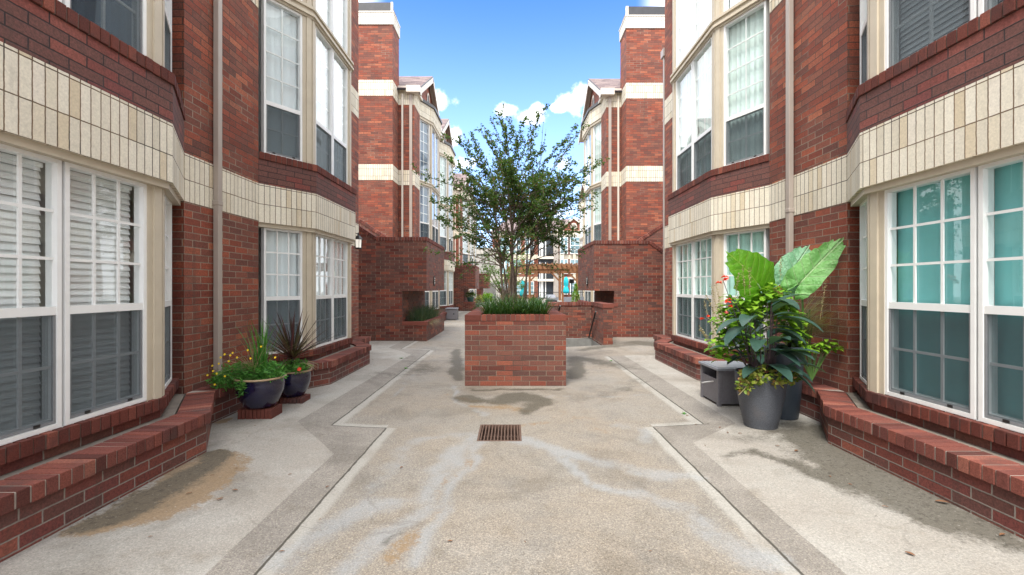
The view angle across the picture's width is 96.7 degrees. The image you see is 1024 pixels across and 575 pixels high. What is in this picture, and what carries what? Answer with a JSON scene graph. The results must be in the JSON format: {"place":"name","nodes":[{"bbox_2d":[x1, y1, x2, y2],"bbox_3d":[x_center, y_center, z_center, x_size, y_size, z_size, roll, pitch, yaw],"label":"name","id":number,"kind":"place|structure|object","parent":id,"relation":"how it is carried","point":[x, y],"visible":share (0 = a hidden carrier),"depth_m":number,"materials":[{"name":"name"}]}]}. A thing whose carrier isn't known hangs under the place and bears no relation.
{"place":"outdoors","nodes":[
{"label":"outdoors","id":0,"kind":"place"},
{"bbox_2d":[477,248,499,299],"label":"concrete stair tower","id":1,"kind":"structure","parent":0,"point":[490,290],"depth_m":50.10,"materials":[{"name":"white concrete"}]},
{"bbox_2d":[0,298,1023,574],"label":"ground","id":2,"kind":"structure","parent":0,"point":[578,480],"depth_m":3.24,"materials":[{"name":"concrete"}]},
{"bbox_2d":[0,0,358,475],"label":"brick townhouse","id":3,"kind":"structure","parent":2,"relation":"on","point":[179,192],"depth_m":3.87,"materials":[{"name":"brick"}]},
{"bbox_2d":[0,143,61,445],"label":"window","id":4,"kind":"structure","parent":3,"relation":"in","point":[20,310],"depth_m":2.94,"materials":[{"name":"white glass"}]},
{"bbox_2d":[22,162,146,425],"bbox_3d":[-3.177,0.039,3.419,0.315,1.790,0.685,0,0,0],"label":"window","id":5,"kind":"structure","parent":3,"relation":"in","point":[96,307],"depth_m":3.44,"materials":[{"name":"white glass"}]},
{"bbox_2d":[62,0,146,55],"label":"window","id":6,"kind":"structure","parent":3,"relation":"in","point":[126,20],"depth_m":3.65,"materials":[{"name":"white glass"}]},
{"bbox_2d":[120,195,171,388],"bbox_3d":[-3.304,0.039,4.299,0.550,1.790,0.681,0,0,-31],"label":"window","id":7,"kind":"structure","parent":3,"relation":"in","point":[168,205],"depth_m":4.54,"materials":[{"name":"white glass"}]},
{"bbox_2d":[165,0,171,71],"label":"window","id":8,"kind":"structure","parent":3,"relation":"in","point":[168,3],"depth_m":4.55,"materials":[{"name":"white glass"}]},
{"bbox_2d":[261,228,301,353],"bbox_3d":[-3.332,0.049,6.575,0.127,1.770,0.565,0,0,34],"label":"window","id":9,"kind":"structure","parent":3,"relation":"in","point":[281,252],"depth_m":6.59,"materials":[{"name":"white glass"}]},
{"bbox_2d":[261,0,301,160],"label":"window","id":10,"kind":"structure","parent":3,"relation":"in","point":[281,33],"depth_m":6.58,"materials":[{"name":"white glass"}]},
{"bbox_2d":[316,234,332,347],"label":"window","id":11,"kind":"structure","parent":3,"relation":"in","point":[321,296],"depth_m":7.54,"materials":[{"name":"white glass"}]},
{"bbox_2d":[316,27,332,174],"bbox_3d":[-3.103,-2.953,7.374,0.127,2.205,0.673,0,0,0],"label":"window","id":12,"kind":"structure","parent":3,"relation":"in","point":[321,130],"depth_m":7.60,"materials":[{"name":"white glass"}]},
{"bbox_2d":[316,0,332,32],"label":"window","id":13,"kind":"structure","parent":3,"relation":"in","point":[321,7],"depth_m":7.67,"materials":[{"name":"white plastic"}]},
{"bbox_2d":[326,239,347,341],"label":"window","id":14,"kind":"structure","parent":3,"relation":"in","point":[340,301],"depth_m":8.23,"materials":[{"name":"white glass"}]},
{"bbox_2d":[326,49,347,183],"bbox_3d":[-3.103,-2.953,8.072,0.127,2.205,0.673,0,0,0],"label":"window","id":15,"kind":"structure","parent":3,"relation":"in","point":[340,149],"depth_m":8.25,"materials":[{"name":"white glass"}]},
{"bbox_2d":[326,0,347,53],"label":"window","id":16,"kind":"structure","parent":3,"relation":"in","point":[337,4],"depth_m":8.33,"materials":[{"name":"white plastic"}]},
{"bbox_2d":[335,0,342,66],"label":"window","id":17,"kind":"structure","parent":3,"relation":"in","point":[342,0],"depth_m":8.90,"materials":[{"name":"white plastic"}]},
{"bbox_2d":[342,76,342,141],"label":"window","id":18,"kind":"structure","parent":3,"relation":"in","point":[342,76],"depth_m":8.90,"materials":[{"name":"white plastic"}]},
{"bbox_2d":[351,233,362,248],"bbox_3d":[-3.293,-0.986,9.620,0.276,0.360,0.165,0,0,0],"label":"wall lantern","id":19,"kind":"object","parent":3,"relation":"attached to","point":[357,243],"depth_m":9.57,"materials":[{"name":"white glass"}]},
{"bbox_2d":[0,337,370,562],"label":"brick bench","id":20,"kind":"object","parent":2,"relation":"on","point":[41,500],"visible":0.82,"depth_m":3.11,"materials":[{"name":"red brick"}]},
{"bbox_2d":[238,403,281,418],"bbox_3d":[-2.829,1.398,5.120,0.377,0.121,0.276,0,0,0],"label":"brick pot stand","id":21,"kind":"object","parent":2,"relation":"on","point":[275,410],"visible":0.69,"depth_m":5.00,"materials":[{"name":"red brick"}]},
{"bbox_2d":[233,374,285,408],"bbox_3d":[-2.830,1.161,5.120,0.534,0.335,0.534,0,0,0],"label":"glazed pot","id":22,"kind":"object","parent":21,"relation":"on","point":[264,393],"visible":0.63,"depth_m":4.94,"materials":[{"name":"ceramic"}]},
{"bbox_2d":[205,346,289,397],"bbox_3d":[-2.921,0.903,5.037,0.830,0.534,0.520,0,0,-28],"label":"yellow daisy plant","id":23,"kind":"object","parent":22,"relation":"in","point":[272,370],"visible":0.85,"depth_m":4.97,"materials":[{"name":"green plant"}]},
{"bbox_2d":[195,314,300,375],"bbox_3d":[-2.871,0.644,5.043,1.196,0.720,1.062,0,0,-37],"label":"lemongrass","id":24,"kind":"object","parent":22,"relation":"in","point":[262,356],"visible":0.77,"depth_m":5.06,"materials":[{"name":"green plant"}]},
{"bbox_2d":[277,393,310,403],"bbox_3d":[-2.789,1.418,5.778,0.357,0.082,0.267,0,0,-4],"label":"brick pot stand","id":25,"kind":"object","parent":2,"relation":"on","point":[303,398],"visible":0.64,"depth_m":5.66,"materials":[{"name":"red brick"}]},
{"bbox_2d":[281,367,311,396],"bbox_3d":[-2.790,1.206,5.800,0.453,0.325,0.453,0,0,0],"label":"glazed pot","id":26,"kind":"object","parent":25,"relation":"on","point":[297,384],"visible":0.6,"depth_m":5.66,"materials":[{"name":"ceramic"}]},
{"bbox_2d":[247,310,338,368],"bbox_3d":[-2.784,0.670,5.822,1.072,0.828,0.990,0,0,20],"label":"purple cordyline","id":27,"kind":"object","parent":26,"relation":"in","point":[293,353],"visible":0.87,"depth_m":5.76,"materials":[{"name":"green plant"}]},
{"bbox_2d":[277,358,311,374],"bbox_3d":[-2.786,1.007,5.765,0.488,0.231,0.456,0,0,0],"label":"trailing green plant","id":28,"kind":"object","parent":26,"relation":"in","point":[290,367],"visible":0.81,"depth_m":5.67,"materials":[{"name":"green plant"}]},
{"bbox_2d":[359,218,444,340],"bbox_3d":[-3.801,-0.450,13.896,3.042,3.908,3.228,0,0,0],"label":"brick entry","id":29,"kind":"object","parent":2,"relation":"on","point":[399,277],"visible":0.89,"depth_m":12.30,"materials":[{"name":"brick"}]},
{"bbox_2d":[406,302,444,324],"bbox_3d":[-2.644,0.733,13.757,1.421,0.704,3.412,0,0,0],"label":"blue grass clump","id":30,"kind":"object","parent":29,"relation":"on","point":[426,313],"visible":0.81,"depth_m":13.11,"materials":[{"name":"green plant"}]},
{"bbox_2d":[359,2,455,311],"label":"brick townhouse","id":31,"kind":"structure","parent":2,"relation":"on","point":[403,125],"depth_m":16.60,"materials":[{"name":"brick"}]},
{"bbox_2d":[420,185,428,237],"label":"window","id":32,"kind":"structure","parent":31,"relation":"in","point":[424,191],"depth_m":18.40,"materials":[{"name":"white glass"}]},
{"bbox_2d":[420,119,428,182],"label":"window","id":33,"kind":"structure","parent":31,"relation":"in","point":[424,127],"depth_m":18.40,"materials":[{"name":"white glass"}]},
{"bbox_2d":[425,291,428,306],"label":"window","id":34,"kind":"structure","parent":31,"relation":"in","point":[426,292],"depth_m":18.47,"materials":[{"name":"white glass"}]},
{"bbox_2d":[432,190,434,240],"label":"window","id":35,"kind":"structure","parent":31,"relation":"in","point":[433,193],"depth_m":19.26,"materials":[{"name":"white glass"}]},
{"bbox_2d":[432,127,434,185],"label":"window","id":36,"kind":"structure","parent":31,"relation":"in","point":[433,132],"depth_m":19.26,"materials":[{"name":"white glass"}]},
{"bbox_2d":[435,193,437,242],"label":"window","id":37,"kind":"structure","parent":31,"relation":"in","point":[436,196],"depth_m":19.93,"materials":[{"name":"white glass"}]},
{"bbox_2d":[435,133,437,189],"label":"window","id":38,"kind":"structure","parent":31,"relation":"in","point":[436,137],"depth_m":19.93,"materials":[{"name":"white glass"}]},
{"bbox_2d":[440,271,446,305],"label":"window","id":39,"kind":"structure","parent":31,"relation":"in","point":[443,293],"depth_m":23.38,"materials":[{"name":"grey glass"}]},
{"bbox_2d":[440,207,446,250],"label":"window","id":40,"kind":"structure","parent":31,"relation":"in","point":[443,232],"depth_m":23.32,"materials":[{"name":"white glass"}]},
{"bbox_2d":[440,156,446,204],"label":"window","id":41,"kind":"structure","parent":31,"relation":"in","point":[443,161],"depth_m":23.32,"materials":[{"name":"white glass"}]},
{"bbox_2d":[449,271,450,304],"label":"window","id":42,"kind":"structure","parent":31,"relation":"in","point":[449,271],"depth_m":24.11,"materials":[{"name":"white plastic"}]},
{"bbox_2d":[449,212,450,251],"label":"window","id":43,"kind":"structure","parent":31,"relation":"in","point":[449,212],"depth_m":24.33,"materials":[{"name":"white glass"}]},
{"bbox_2d":[449,162,450,204],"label":"window","id":44,"kind":"structure","parent":31,"relation":"in","point":[449,162],"depth_m":24.19,"materials":[{"name":"white glass"}]},
{"bbox_2d":[451,272,452,304],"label":"window","id":45,"kind":"structure","parent":31,"relation":"in","point":[451,272],"depth_m":24.89,"materials":[{"name":"white plastic"}]},
{"bbox_2d":[451,213,452,252],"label":"window","id":46,"kind":"structure","parent":31,"relation":"in","point":[451,213],"depth_m":24.87,"materials":[{"name":"white glass"}]},
{"bbox_2d":[445,308,457,319],"bbox_3d":[-2.737,1.181,20.500,0.614,0.527,0.640,0,0,0],"label":"hose box","id":47,"kind":"object","parent":2,"relation":"on","point":[452,313],"visible":0.94,"depth_m":20.21,"materials":[{"name":"plastic"}]},
{"bbox_2d":[453,173,476,301],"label":"brick townhouse","id":48,"kind":"structure","parent":2,"relation":"on","point":[458,244],"depth_m":34.72,"materials":[{"name":"brick"}]},
{"bbox_2d":[463,236,467,262],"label":"window","id":49,"kind":"structure","parent":48,"relation":"in","point":[465,244],"depth_m":34.93,"materials":[{"name":"white glass"}]},
{"bbox_2d":[463,202,467,231],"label":"window","id":50,"kind":"structure","parent":48,"relation":"in","point":[464,213],"depth_m":34.93,"materials":[{"name":"white glass"}]},
{"bbox_2d":[453,265,478,310],"bbox_3d":[-3.771,-0.450,29.596,3.102,3.908,3.228,0,0,0],"label":"brick entry","id":51,"kind":"object","parent":2,"relation":"on","point":[465,283],"visible":0.42,"depth_m":28.00,"materials":[{"name":"brick"}]},
{"bbox_2d":[473,294,483,309],"bbox_3d":[-1.972,0.965,27.120,0.672,1.117,0.760,0,0,20],"label":"red flowering plant","id":52,"kind":"object","parent":2,"relation":"on","point":[479,300],"visible":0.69,"depth_m":27.11,"materials":[{"name":"green plant"}]},
{"bbox_2d":[476,273,489,300],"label":"brick entry","id":53,"kind":"object","parent":2,"relation":"on","point":[481,286],"visible":0.16,"depth_m":44.00,"materials":[{"name":"brick"}]},
{"bbox_2d":[482,292,493,305],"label":"chartreuse bush","id":54,"kind":"object","parent":2,"relation":"on","point":[486,295],"visible":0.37,"depth_m":28.49,"materials":[{"name":"green plant"}]},
{"bbox_2d":[477,424,521,440],"bbox_3d":[-0.125,1.673,4.734,0.442,0.343,0.561,0,0,0],"label":"storm drain","id":55,"kind":"object","parent":2,"relation":"in","point":[499,432],"visible":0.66,"depth_m":4.88,"materials":[{"name":"metal"}]},
{"bbox_2d":[478,247,536,296],"bbox_3d":[-0.335,-0.326,22.502,2.968,3.671,2.714,0,0,-40],"label":"plaza tree","id":56,"kind":"object","parent":2,"relation":"on","point":[498,272],"visible":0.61,"depth_m":22.39,"materials":[{"name":"green plant"}]},
{"bbox_2d":[465,307,565,385],"bbox_3d":[0.052,0.966,8.348,1.551,1.096,2.805,0,0,0],"label":"brick planter","id":57,"kind":"object","parent":2,"relation":"on","point":[520,349],"visible":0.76,"depth_m":6.95,"materials":[{"name":"brick"}]},
{"bbox_2d":[410,103,609,306],"bbox_3d":[0.010,-1.446,8.333,2.896,3.911,2.810,0,0,42],"label":"crape myrtle","id":58,"kind":"object","parent":57,"relation":"on","point":[528,205],"visible":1,"depth_m":8.07,"materials":[{"name":"green plant"}]},
{"bbox_2d":[463,288,559,314],"bbox_3d":[0.029,0.254,8.159,1.759,0.501,2.674,0,0,0],"label":"lilyturf","id":59,"kind":"object","parent":57,"relation":"on","point":[531,306],"visible":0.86,"depth_m":7.28,"materials":[{"name":"green plant"}]},
{"bbox_2d":[498,292,583,300],"bbox_3d":[2.995,0.884,32.000,8.009,1.140,0.040,0,0,0],"label":"metal fence","id":60,"kind":"object","parent":2,"relation":"on","point":[541,292],"visible":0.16,"depth_m":31.98,"materials":[{"name":"black metal"}]},
{"bbox_2d":[507,263,577,301],"bbox_3d":[2.350,0.054,27.900,5.300,2.900,4.600,0,0,0],"label":"pergola","id":61,"kind":"object","parent":2,"relation":"on","point":[571,268],"visible":0.57,"depth_m":26.09,"materials":[{"name":"brown wood"}]},
{"bbox_2d":[542,295,561,301],"bbox_3d":[2.020,0.936,23.480,1.040,1.135,0.640,0,0,0],"label":"barbecue grill","id":62,"kind":"object","parent":2,"relation":"on","point":[553,297],"visible":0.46,"depth_m":23.23,"materials":[{"name":"silver metal"}]},
{"bbox_2d":[563,277,568,293],"bbox_3d":[3.080,0.384,25.900,0.371,2.240,0.355,0,0,45],"label":"patio umbrella","id":63,"kind":"object","parent":2,"relation":"on","point":[566,288],"visible":0.97,"depth_m":25.80,"materials":[{"name":"teal fabric"}]},
{"bbox_2d":[557,302,591,337],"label":"brick wall","id":64,"kind":"structure","parent":2,"relation":"on","point":[578,319],"depth_m":13.28,"materials":[{"name":"red brick"}]},
{"bbox_2d":[571,283,579,301],"bbox_3d":[2.732,0.659,19.404,0.748,1.701,0.774,0,0,0],"label":"conical shrub","id":65,"kind":"object","parent":2,"relation":"on","point":[575,292],"visible":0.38,"depth_m":19.36,"materials":[{"name":"green plant"}]},
{"bbox_2d":[577,184,583,296],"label":"brick townhouse","id":66,"kind":"structure","parent":2,"relation":"on","point":[581,239],"depth_m":38.71,"materials":[{"name":"brick"}]},
{"bbox_2d":[566,338,599,346],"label":"sunken steps","id":67,"kind":"structure","parent":2,"relation":"on","point":[573,342],"depth_m":13.15,"materials":[{"name":"grey concrete"}]},
{"bbox_2d":[591,302,613,344],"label":"brick wall","id":68,"kind":"structure","parent":2,"relation":"on","point":[602,329],"depth_m":11.61,"materials":[{"name":"red brick"}]},
{"bbox_2d":[578,240,662,336],"bbox_3d":[3.837,0.068,14.796,2.975,2.872,3.228,0,0,0],"label":"brick entry","id":69,"kind":"object","parent":2,"relation":"on","point":[625,277],"visible":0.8,"depth_m":13.20,"materials":[{"name":"brick"}]},
{"bbox_2d":[578,6,664,301],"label":"brick townhouse","id":70,"kind":"structure","parent":2,"relation":"on","point":[622,116],"depth_m":16.20,"materials":[{"name":"brick"}]},
{"bbox_2d":[585,195,587,244],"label":"window","id":71,"kind":"structure","parent":70,"relation":"in","point":[586,202],"depth_m":20.19,"materials":[{"name":"white glass"}]},
{"bbox_2d":[585,135,587,190],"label":"window","id":72,"kind":"structure","parent":70,"relation":"in","point":[586,139],"depth_m":20.19,"materials":[{"name":"white glass"}]},
{"bbox_2d":[588,191,590,242],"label":"window","id":73,"kind":"structure","parent":70,"relation":"in","point":[589,203],"depth_m":19.50,"materials":[{"name":"white glass"}]},
{"bbox_2d":[588,129,590,186],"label":"window","id":74,"kind":"structure","parent":70,"relation":"in","point":[589,134],"depth_m":19.50,"materials":[{"name":"white glass"}]},
{"bbox_2d":[593,186,600,240],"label":"window","id":75,"kind":"structure","parent":70,"relation":"in","point":[596,214],"depth_m":18.63,"materials":[{"name":"white glass"}]},
{"bbox_2d":[593,122,600,183],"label":"window","id":76,"kind":"structure","parent":70,"relation":"in","point":[597,128],"depth_m":18.63,"materials":[{"name":"white glass"}]},
{"bbox_2d":[637,223,662,248],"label":"stair parapet","id":77,"kind":"structure","parent":2,"relation":"on","point":[655,235],"depth_m":15.90,"materials":[{"name":"brick"}]},
{"bbox_2d":[698,361,744,406],"bbox_3d":[2.713,1.210,5.780,0.614,0.477,0.560,0,0,0],"label":"hose box","id":78,"kind":"object","parent":2,"relation":"on","point":[717,383],"visible":0.67,"depth_m":5.59,"materials":[{"name":"plastic"}]},
{"bbox_2d":[735,368,787,429],"bbox_3d":[2.600,1.164,4.760,0.490,0.570,0.490,0,0,0],"label":"tall grey pot","id":79,"kind":"object","parent":2,"relation":"on","point":[761,407],"visible":0.68,"depth_m":4.59,"materials":[{"name":"plastic"}]},
{"bbox_2d":[699,275,825,393],"bbox_3d":[2.600,0.447,4.694,1.060,1.173,1.112,0,0,36],"label":"canna","id":80,"kind":"object","parent":79,"relation":"in","point":[792,354],"visible":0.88,"depth_m":4.57,"materials":[{"name":"green plant"}]},
{"bbox_2d":[735,365,801,394],"bbox_3d":[2.573,0.927,4.600,0.687,0.295,0.388,0,0,0],"label":"trailing coleus","id":81,"kind":"object","parent":79,"relation":"in","point":[746,380],"visible":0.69,"depth_m":4.51,"materials":[{"name":"green plant"}]},
{"bbox_2d":[763,343,804,419],"bbox_3d":[3.030,1.044,5.080,0.400,0.800,0.400,0,0,0],"label":"tall grey pot","id":82,"kind":"object","parent":2,"relation":"on","point":[791,407],"visible":0.4,"depth_m":4.92,"materials":[{"name":"plastic"}]},
{"bbox_2d":[704,282,807,364],"bbox_3d":[2.640,0.403,4.975,1.174,0.915,0.506,0,0,0],"label":"chartreuse coleus","id":83,"kind":"object","parent":82,"relation":"in","point":[771,294],"visible":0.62,"depth_m":4.91,"materials":[{"name":"green plant"}]},
{"bbox_2d":[699,257,827,346],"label":"coleus flower spikes","id":84,"kind":"object","parent":83,"relation":"attached to","point":[720,307],"visible":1,"depth_m":4.77,"materials":[{"name":"red plant"}]},
{"bbox_2d":[725,237,845,347],"bbox_3d":[2.929,0.088,5.018,1.283,1.280,0.462,0,0,0],"label":"elephant ear","id":85,"kind":"object","parent":82,"relation":"in","point":[806,270],"visible":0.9,"depth_m":4.92},
{"bbox_2d":[779,334,843,379],"bbox_3d":[3.252,0.735,4.964,0.636,0.562,0.336,0,0,0],"label":"hanging green plant","id":86,"kind":"object","parent":82,"relation":"in","point":[810,369],"visible":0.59,"depth_m":4.93,"materials":[{"name":"green plant"}]},
{"bbox_2d":[785,289,851,346],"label":"feathery grass","id":87,"kind":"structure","parent":82,"relation":"in","point":[809,325],"depth_m":5.08,"materials":[{"name":"green plant"}]},
{"bbox_2d":[653,335,1023,538],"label":"brick bench","id":88,"kind":"object","parent":2,"relation":"on","point":[984,484],"visible":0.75,"depth_m":3.34,"materials":[{"name":"red brick"}]},
{"bbox_2d":[661,0,1023,461],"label":"brick townhouse","id":89,"kind":"structure","parent":2,"relation":"on","point":[884,139],"depth_m":4.08,"materials":[{"name":"brick"}]},
{"bbox_2d":[681,0,681,60],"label":"window","id":90,"kind":"structure","parent":89,"relation":"in","point":[681,0],"depth_m":9.49,"materials":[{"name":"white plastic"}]},
{"bbox_2d":[676,241,692,339],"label":"window","id":91,"kind":"structure","parent":89,"relation":"in","point":[684,251],"depth_m":8.67,"materials":[{"name":"white glass"}]},
{"bbox_2d":[676,61,692,189],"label":"window","id":92,"kind":"structure","parent":89,"relation":"in","point":[684,87],"depth_m":8.74,"materials":[{"name":"white glass"}]},
{"bbox_2d":[676,0,692,67],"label":"window","id":93,"kind":"structure","parent":89,"relation":"in","point":[687,5],"depth_m":8.78,"materials":[{"name":"white plastic"}]},
{"bbox_2d":[693,236,711,344],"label":"window","id":94,"kind":"structure","parent":89,"relation":"in","point":[702,248],"depth_m":7.92,"materials":[{"name":"white glass"}]},
{"bbox_2d":[693,36,711,179],"bbox_3d":[3.286,-2.953,7.718,0.132,2.205,0.792,0,0,0],"label":"window","id":95,"kind":"structure","parent":89,"relation":"in","point":[702,66],"depth_m":7.92,"materials":[{"name":"white glass"}]},
{"bbox_2d":[693,0,711,44],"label":"window","id":96,"kind":"structure","parent":89,"relation":"in","point":[705,6],"depth_m":7.98,"materials":[{"name":"white glass"}]},
{"bbox_2d":[724,0,741,11],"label":"window","id":97,"kind":"structure","parent":89,"relation":"in","point":[726,2],"depth_m":7.04,"materials":[{"name":"white glass"}]},
{"bbox_2d":[724,229,769,350],"bbox_3d":[3.490,0.049,6.763,0.132,1.770,0.702,0,0,-25],"label":"window","id":98,"kind":"structure","parent":89,"relation":"in","point":[758,241],"depth_m":6.83,"materials":[{"name":"white glass"}]},
{"bbox_2d":[724,0,769,165],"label":"window","id":99,"kind":"structure","parent":89,"relation":"in","point":[747,37],"depth_m":6.76,"materials":[{"name":"white glass"}]},
{"bbox_2d":[860,199,866,384],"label":"window","id":100,"kind":"structure","parent":89,"relation":"in","point":[863,206],"depth_m":4.62,"materials":[{"name":"white glass"}]},
{"bbox_2d":[860,0,911,84],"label":"window","id":101,"kind":"structure","parent":89,"relation":"in","point":[863,3],"depth_m":4.60,"materials":[{"name":"grey glass"}]},
{"bbox_2d":[885,167,977,419],"bbox_3d":[3.327,0.039,3.604,0.115,1.790,0.778,0,0,0],"label":"window","id":102,"kind":"structure","parent":89,"relation":"in","point":[931,331],"depth_m":3.63,"materials":[{"name":"glass"}]},
{"bbox_2d":[885,0,1003,69],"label":"window","id":103,"kind":"structure","parent":89,"relation":"in","point":[937,18],"depth_m":3.78,"materials":[{"name":"grey glass"}]},
{"bbox_2d":[978,0,1002,16],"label":"window","id":104,"kind":"structure","parent":89,"relation":"in","point":[983,5],"depth_m":3.15,"materials":[{"name":"white plastic"}]},
{"bbox_2d":[978,154,1023,433],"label":"window","id":105,"kind":"structure","parent":89,"relation":"in","point":[1001,325],"depth_m":3.13,"materials":[{"name":"glass"}]},
{"bbox_2d":[359,0,664,247],"label":"sky","id":106,"kind":"structure","parent":0,"point":[480,56],"materials":[{"name":"blue"}]},
{"bbox_2d":[491,218,579,298],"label":"apartment building","id":107,"kind":"structure","parent":0,"point":[546,282],"depth_m":59.68,"materials":[{"name":"white brick"}]},
{"bbox_2d":[527,281,533,293],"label":"window","id":108,"kind":"structure","parent":107,"relation":"in","point":[532,282],"depth_m":59.96,"materials":[{"name":"white plastic"}]},
{"bbox_2d":[539,281,545,297],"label":"balcony door","id":109,"kind":"structure","parent":107,"relation":"in","point":[539,281],"depth_m":59.05,"materials":[{"name":"white glass"}]},
{"bbox_2d":[560,237,567,253],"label":"window","id":110,"kind":"structure","parent":107,"relation":"in","point":[566,238],"depth_m":59.68,"materials":[{"name":"white glass"}]},
{"bbox_2d":[570,237,579,253],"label":"window","id":111,"kind":"structure","parent":107,"relation":"in","point":[577,246],"depth_m":59.68,"materials":[{"name":"white glass"}]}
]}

